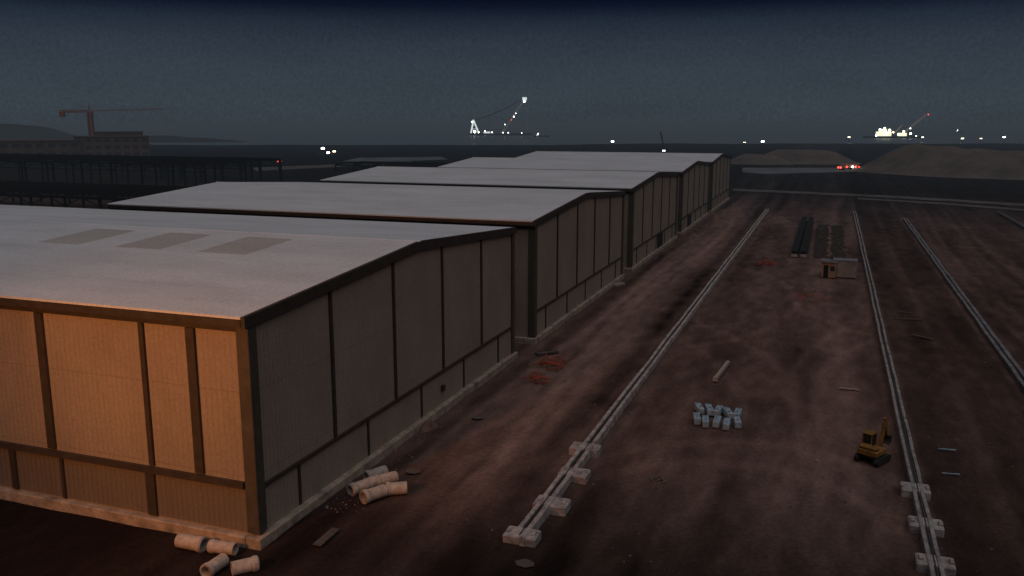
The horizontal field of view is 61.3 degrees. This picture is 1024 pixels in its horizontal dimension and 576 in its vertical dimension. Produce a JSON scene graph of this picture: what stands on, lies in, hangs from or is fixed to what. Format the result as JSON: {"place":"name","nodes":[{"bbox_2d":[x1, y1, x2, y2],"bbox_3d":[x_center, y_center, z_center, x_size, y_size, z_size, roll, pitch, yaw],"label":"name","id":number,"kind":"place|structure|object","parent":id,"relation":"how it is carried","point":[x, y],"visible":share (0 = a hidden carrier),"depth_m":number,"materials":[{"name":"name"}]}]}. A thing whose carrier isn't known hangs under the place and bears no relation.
{"place":"outdoors","nodes":[
{"label":"outdoors","id":0,"kind":"place"},
{"bbox_2d":[0,124,76,138],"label":"hill","id":1,"kind":"structure","parent":0,"point":[13,131],"depth_m":1076.19,"materials":[{"name":"grey"}]},
{"bbox_2d":[0,139,81,154],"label":"concrete building","id":2,"kind":"structure","parent":0,"point":[43,146],"depth_m":520.26,"materials":[{"name":"grey concrete"}]},
{"bbox_2d":[12,144,19,147],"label":"window","id":3,"kind":"structure","parent":2,"relation":"in","point":[13,145],"depth_m":514.15,"materials":[{"name":"black glass"}]},
{"bbox_2d":[24,144,31,147],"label":"window","id":4,"kind":"structure","parent":2,"relation":"in","point":[25,145],"depth_m":516.67,"materials":[{"name":"black glass"}]},
{"bbox_2d":[149,135,249,142],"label":"hill","id":5,"kind":"structure","parent":0,"point":[167,139],"depth_m":942.88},
{"bbox_2d":[254,161,409,170],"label":"road","id":6,"kind":"structure","parent":0,"point":[295,167],"depth_m":421.34,"materials":[{"name":"grey asphalt"}]},
{"bbox_2d":[346,157,445,161],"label":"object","id":7,"kind":"structure","parent":0,"point":[388,159],"depth_m":510.55,"materials":[{"name":"grey"}]},
{"bbox_2d":[0,143,1023,575],"bbox_3d":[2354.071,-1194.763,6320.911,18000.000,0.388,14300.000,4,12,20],"label":"ground","id":8,"kind":"structure","parent":0,"point":[480,487],"depth_m":65.02,"materials":[{"name":"brown soil"}]},
{"bbox_2d":[0,181,193,208],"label":"unclad shed","id":9,"kind":"structure","parent":8,"relation":"on","point":[39,189],"depth_m":208.82,"materials":[{"name":"black metal"}]},
{"bbox_2d":[73,135,149,155],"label":"concrete building","id":10,"kind":"structure","parent":8,"relation":"on","point":[119,145],"depth_m":538.63,"materials":[{"name":"grey concrete"}]},
{"bbox_2d":[93,131,143,135],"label":"concrete building","id":11,"kind":"structure","parent":10,"relation":"on","point":[118,133],"depth_m":543.70,"materials":[{"name":"grey concrete"}]},
{"bbox_2d":[59,106,163,135],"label":"tower crane","id":12,"kind":"object","parent":8,"relation":"on","point":[63,112],"visible":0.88,"depth_m":599.77,"materials":[{"name":"red metal"}]},
{"bbox_2d":[0,153,282,196],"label":"unclad shed","id":13,"kind":"structure","parent":8,"relation":"on","point":[168,161],"depth_m":266.80,"materials":[{"name":"black metal"}]},
{"bbox_2d":[174,533,208,552],"bbox_3d":[-16.814,13.359,45.384,1.606,0.843,0.857,4,12,20],"label":"concrete pipe","id":14,"kind":"object","parent":8,"relation":"on","point":[191,542],"visible":0.88,"depth_m":45.13,"materials":[{"name":"grey concrete"}]},
{"bbox_2d":[121,161,279,181],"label":"unclad shed","id":15,"kind":"structure","parent":8,"relation":"on","point":[181,174],"depth_m":325.42,"materials":[{"name":"black metal"}]},
{"bbox_2d":[200,553,228,575],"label":"concrete pipe","id":16,"kind":"object","parent":8,"relation":"on","point":[216,564],"visible":1,"depth_m":42.83,"materials":[{"name":"grey concrete"}]},
{"bbox_2d":[207,539,238,555],"bbox_3d":[-15.038,13.495,44.940,1.470,0.732,0.739,3,11,14],"label":"concrete pipe","id":17,"kind":"object","parent":8,"relation":"on","point":[214,546],"visible":1,"depth_m":44.72,"materials":[{"name":"grey concrete"}]},
{"bbox_2d":[230,555,259,575],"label":"concrete pipe","id":18,"kind":"object","parent":8,"relation":"on","point":[246,565],"visible":1,"depth_m":42.78,"materials":[{"name":"grey concrete"}]},
{"bbox_2d":[0,205,517,549],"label":"warehouse","id":19,"kind":"structure","parent":8,"relation":"on","point":[254,382],"depth_m":50.04,"materials":[{"name":"metal"}]},
{"bbox_2d":[313,528,339,545],"bbox_3d":[-9.969,13.377,46.455,0.500,0.060,1.998,4,11,18],"label":"metal sheet","id":20,"kind":"object","parent":8,"relation":"on","point":[325,537],"visible":1,"depth_m":46.36,"materials":[{"name":"metal"}]},
{"bbox_2d":[346,476,377,495],"bbox_3d":[-9.087,12.014,52.472,0.806,0.798,1.841,10,15,42],"label":"concrete pipe","id":21,"kind":"object","parent":8,"relation":"on","point":[354,488],"visible":0.96,"depth_m":52.12,"materials":[{"name":"grey concrete"}]},
{"bbox_2d":[107,182,625,343],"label":"warehouse","id":22,"kind":"structure","parent":8,"relation":"on","point":[568,253],"depth_m":99.23,"materials":[{"name":"metal"}]},
{"bbox_2d":[359,484,387,503],"bbox_3d":[-8.203,12.221,51.295,1.528,0.842,0.851,-10,15,-41],"label":"concrete pipe","id":23,"kind":"object","parent":8,"relation":"on","point":[367,496],"visible":1,"depth_m":51.04,"materials":[{"name":"grey concrete"}]},
{"bbox_2d":[363,465,387,478],"bbox_3d":[-8.568,11.677,54.333,1.477,0.754,0.762,-11,15,-44],"label":"concrete pipe","id":24,"kind":"object","parent":8,"relation":"on","point":[377,470],"visible":0.56,"depth_m":54.12,"materials":[{"name":"grey concrete"}]},
{"bbox_2d":[373,471,398,485],"bbox_3d":[-7.853,11.826,53.555,1.480,0.754,0.762,-7,13,-32],"label":"concrete pipe","id":25,"kind":"object","parent":8,"relation":"on","point":[384,478],"visible":0.68,"depth_m":53.35,"materials":[{"name":"grey concrete"}]},
{"bbox_2d":[335,161,449,175],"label":"unclad shed","id":26,"kind":"structure","parent":8,"relation":"on","point":[390,164],"depth_m":323.31,"materials":[{"name":"black metal"}]},
{"bbox_2d":[386,481,406,495],"bbox_3d":[-6.966,12.073,52.064,1.274,0.842,0.851,-2,11,-9],"label":"concrete pipe","id":27,"kind":"object","parent":8,"relation":"on","point":[396,488],"visible":0.81,"depth_m":51.76,"materials":[{"name":"grey concrete"}]},
{"bbox_2d":[405,468,420,473],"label":"puddle","id":28,"kind":"object","parent":8,"relation":"on","point":[412,470],"visible":1,"depth_m":55.25,"materials":[{"name":"brown liquid"}]},
{"bbox_2d":[419,421,438,433],"bbox_3d":[-6.159,10.152,63.100,1.564,0.799,3.217,4,12,20],"label":"soil heap","id":29,"kind":"object","parent":8,"relation":"on","point":[427,426],"visible":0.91,"depth_m":62.77,"materials":[{"name":"brown soil"}]},
{"bbox_2d":[472,415,482,418],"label":"puddle","id":30,"kind":"object","parent":8,"relation":"on","point":[478,417],"visible":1,"depth_m":65.33,"materials":[{"name":"grey liquid"}]},
{"bbox_2d":[320,166,678,271],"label":"warehouse","id":31,"kind":"structure","parent":8,"relation":"on","point":[650,212],"depth_m":141.90,"materials":[{"name":"metal"}]},
{"bbox_2d":[657,231,662,247],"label":"door","id":32,"kind":"structure","parent":31,"relation":"in","point":[660,236],"depth_m":150.19,"materials":[{"name":"metal"}]},
{"bbox_2d":[514,559,533,566],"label":"puddle","id":33,"kind":"object","parent":8,"relation":"on","point":[524,563],"visible":1,"depth_m":43.75,"materials":[{"name":"liquid"}]},
{"bbox_2d":[529,358,552,367],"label":"soil heap","id":34,"kind":"object","parent":8,"relation":"on","point":[532,363],"visible":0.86,"depth_m":79.69,"materials":[{"name":"brown soil"}]},
{"bbox_2d":[535,350,558,354],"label":"plank","id":35,"kind":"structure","parent":8,"relation":"on","point":[546,352],"depth_m":83.27,"materials":[{"name":"wood"}]},
{"bbox_2d":[439,157,710,234],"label":"warehouse","id":36,"kind":"structure","parent":8,"relation":"on","point":[693,193],"depth_m":185.00,"materials":[{"name":"metal"}]},
{"bbox_2d":[687,214,690,226],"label":"door","id":37,"kind":"structure","parent":36,"relation":"in","point":[689,216],"depth_m":180.11,"materials":[{"name":"metal"}]},
{"bbox_2d":[613,282,624,286],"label":"concrete slab","id":38,"kind":"structure","parent":8,"relation":"on","point":[618,284],"depth_m":118.33,"materials":[{"name":"grey concrete"}]},
{"bbox_2d":[516,151,730,212],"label":"warehouse","id":39,"kind":"structure","parent":8,"relation":"on","point":[719,179],"depth_m":228.41,"materials":[{"name":"metal"}]},
{"bbox_2d":[503,209,768,547],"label":"pipeline","id":40,"kind":"object","parent":8,"relation":"on","point":[526,531],"visible":0.99,"depth_m":58.13,"materials":[{"name":"metal"}]},
{"bbox_2d":[650,474,666,483],"bbox_3d":[9.137,12.020,53.969,0.760,0.160,0.850,-17,32,-11],"label":"broken pallet","id":41,"kind":"object","parent":8,"relation":"on","point":[661,478],"visible":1,"depth_m":53.96,"materials":[{"name":"brown wood"}]},
{"bbox_2d":[657,133,668,150],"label":"mobile crane","id":42,"kind":"object","parent":8,"relation":"on","point":[661,149],"visible":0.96,"depth_m":656.24,"materials":[{"name":"black metal"}]},
{"bbox_2d":[324,211,1022,571],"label":"rubble","id":43,"kind":"object","parent":8,"relation":"on","point":[676,427],"visible":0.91,"depth_m":63.42,"materials":[{"name":"stone"}]},
{"bbox_2d":[692,411,700,424],"bbox_3d":[13.790,9.721,64.500,0.480,0.756,1.500,1,11,6],"label":"concrete block","id":44,"kind":"object","parent":8,"relation":"on","point":[696,417],"depth_m":63.87,"materials":[{"name":"concrete"}]},
{"bbox_2d":[694,402,704,414],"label":"concrete block","id":45,"kind":"object","parent":8,"relation":"on","point":[699,408],"depth_m":66.30,"materials":[{"name":"concrete"}]},
{"bbox_2d":[702,414,708,427],"bbox_3d":[14.304,9.836,63.901,0.480,0.756,1.500,2,11,11],"label":"concrete block","id":46,"kind":"object","parent":8,"relation":"on","point":[705,420],"depth_m":63.27,"materials":[{"name":"concrete"}]},
{"bbox_2d":[705,403,713,416],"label":"concrete block","id":47,"kind":"object","parent":8,"relation":"on","point":[709,409],"depth_m":65.95,"materials":[{"name":"concrete"}]},
{"bbox_2d":[712,415,721,428],"bbox_3d":[15.145,9.850,63.831,0.480,0.756,1.500,4,12,19],"label":"concrete block","id":48,"kind":"object","parent":8,"relation":"on","point":[716,421],"depth_m":63.28,"materials":[{"name":"concrete"}]},
{"bbox_2d":[713,404,722,416],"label":"concrete block","id":49,"kind":"object","parent":8,"relation":"on","point":[718,410],"depth_m":65.77,"materials":[{"name":"concrete"}]},
{"bbox_2d":[713,361,729,381],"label":"concrete post","id":50,"kind":"object","parent":8,"relation":"on","point":[716,377],"visible":1,"depth_m":76.54,"materials":[{"name":"grey concrete"}]},
{"bbox_2d":[722,417,730,430],"bbox_3d":[15.734,9.944,63.343,0.480,0.756,1.500,3,11,17],"label":"concrete block","id":51,"kind":"object","parent":8,"relation":"on","point":[726,423],"depth_m":62.80,"materials":[{"name":"concrete"}]},
{"bbox_2d":[723,406,732,419],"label":"concrete block","id":52,"kind":"object","parent":8,"relation":"on","point":[727,412],"depth_m":65.25,"materials":[{"name":"concrete"}]},
{"bbox_2d":[733,415,741,428],"bbox_3d":[16.612,9.871,63.722,0.480,0.756,1.500,2,11,8],"label":"concrete block","id":53,"kind":"object","parent":8,"relation":"on","point":[737,422],"depth_m":63.14,"materials":[{"name":"concrete"}]},
{"bbox_2d":[733,407,741,416],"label":"concrete block","id":54,"kind":"object","parent":8,"relation":"on","point":[738,411],"depth_m":65.32,"materials":[{"name":"concrete"}]},
{"bbox_2d":[731,154,794,164],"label":"sand heap","id":55,"kind":"object","parent":8,"relation":"on","point":[753,159],"visible":0.85,"depth_m":454.34,"materials":[{"name":"sand"}]},
{"bbox_2d":[767,216,789,223],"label":"soil heap","id":56,"kind":"object","parent":8,"relation":"on","point":[779,220],"visible":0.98,"depth_m":193.20,"materials":[{"name":"brown soil"}]},
{"bbox_2d":[791,217,806,256],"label":"steel girder","id":57,"kind":"object","parent":8,"relation":"on","point":[795,249],"visible":1,"depth_m":159.60,"materials":[{"name":"metal"}]},
{"bbox_2d":[800,217,813,257],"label":"steel girder","id":58,"kind":"object","parent":8,"relation":"on","point":[806,241],"visible":1,"depth_m":159.60,"materials":[{"name":"metal"}]},
{"bbox_2d":[765,150,861,164],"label":"sand heap","id":59,"kind":"object","parent":8,"relation":"on","point":[814,157],"visible":0.85,"depth_m":458.53,"materials":[{"name":"sand"}]},
{"bbox_2d":[821,258,836,277],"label":"site hut","id":60,"kind":"object","parent":8,"relation":"on","point":[828,268],"visible":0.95,"depth_m":123.76,"materials":[{"name":"brown wood"}]},
{"bbox_2d":[823,265,828,276],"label":"door","id":61,"kind":"structure","parent":60,"relation":"in","point":[825,272],"depth_m":123.91,"materials":[{"name":"black metal"}]},
{"bbox_2d":[830,266,834,271],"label":"window","id":62,"kind":"structure","parent":60,"relation":"in","point":[832,268],"depth_m":123.52,"materials":[{"name":"black glass"}]},
{"bbox_2d":[833,257,857,277],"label":"shipping container","id":63,"kind":"object","parent":8,"relation":"on","point":[846,267],"visible":0.98,"depth_m":123.69,"materials":[{"name":"white metal"}]},
{"bbox_2d":[840,387,858,390],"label":"timber plank","id":64,"kind":"object","parent":8,"relation":"on","point":[849,388],"visible":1,"depth_m":72.12,"materials":[{"name":"wood"}]},
{"bbox_2d":[854,417,891,466],"bbox_3d":[24.130,10.007,57.242,2.614,2.842,1.672,-10,15,-41],"label":"mini excavator","id":65,"kind":"object","parent":8,"relation":"on","point":[869,448],"visible":1,"depth_m":57.02,"materials":[{"name":"yellow metal"}]},
{"bbox_2d":[853,211,955,575],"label":"pipeline","id":66,"kind":"object","parent":8,"relation":"on","point":[928,529],"visible":0.99,"depth_m":52.52,"materials":[{"name":"metal"}]},
{"bbox_2d":[849,144,972,175],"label":"sand heap","id":67,"kind":"object","parent":8,"relation":"on","point":[915,160],"visible":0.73,"depth_m":374.07,"materials":[{"name":"sand"}]},
{"bbox_2d":[911,334,933,339],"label":"timber plank","id":68,"kind":"object","parent":8,"relation":"on","point":[922,336],"visible":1,"depth_m":89.53,"materials":[{"name":"brown wood"}]},
{"bbox_2d":[903,218,1023,392],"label":"pipeline","id":69,"kind":"object","parent":8,"relation":"on","point":[1014,368],"visible":0.98,"depth_m":97.09,"materials":[{"name":"grey metal"}]},
{"bbox_2d":[922,149,1023,179],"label":"sand heap","id":70,"kind":"object","parent":8,"relation":"on","point":[986,164],"visible":0.72,"depth_m":349.02,"materials":[{"name":"sand"}]},
{"bbox_2d":[997,211,1023,228],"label":"pipeline","id":71,"kind":"structure","parent":8,"relation":"on","point":[1014,221],"depth_m":194.63,"materials":[{"name":"metal"}]},
{"bbox_2d":[0,123,1023,144],"bbox_3d":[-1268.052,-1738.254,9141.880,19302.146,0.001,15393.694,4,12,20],"label":"sea","id":72,"kind":"structure","parent":0,"point":[458,133],"depth_m":1763.01,"materials":[{"name":"liquid"}]},
{"bbox_2d":[469,97,532,134],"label":"floating crane","id":73,"kind":"object","parent":72,"relation":"on","point":[523,99],"visible":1,"depth_m":1397.93,"materials":[{"name":"metal"}]},
{"bbox_2d":[863,114,928,137],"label":"crane ship","id":74,"kind":"object","parent":72,"relation":"on","point":[882,133],"visible":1,"depth_m":1158.56,"materials":[{"name":"metal"}]},
{"bbox_2d":[0,0,1023,122],"label":"sky","id":75,"kind":"structure","parent":0,"point":[196,61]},
{"bbox_2d":[742,168,854,173],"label":"road","id":76,"kind":"structure","parent":0,"point":[782,170],"depth_m":395.66,"materials":[{"name":"grey asphalt"}]},
{"bbox_2d":[837,163,858,169],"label":"dump truck","id":77,"kind":"object","parent":76,"relation":"on","point":[842,166],"visible":0.87,"depth_m":396.64,"materials":[{"name":"black metal"}]},
{"bbox_2d":[733,189,1023,205],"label":"road","id":78,"kind":"structure","parent":0,"point":[905,197],"depth_m":258.28,"materials":[{"name":"grey asphalt"}]},
{"bbox_2d":[858,198,1023,210],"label":"road","id":79,"kind":"structure","parent":0,"point":[946,204],"depth_m":236.15,"materials":[{"name":"grey asphalt"}]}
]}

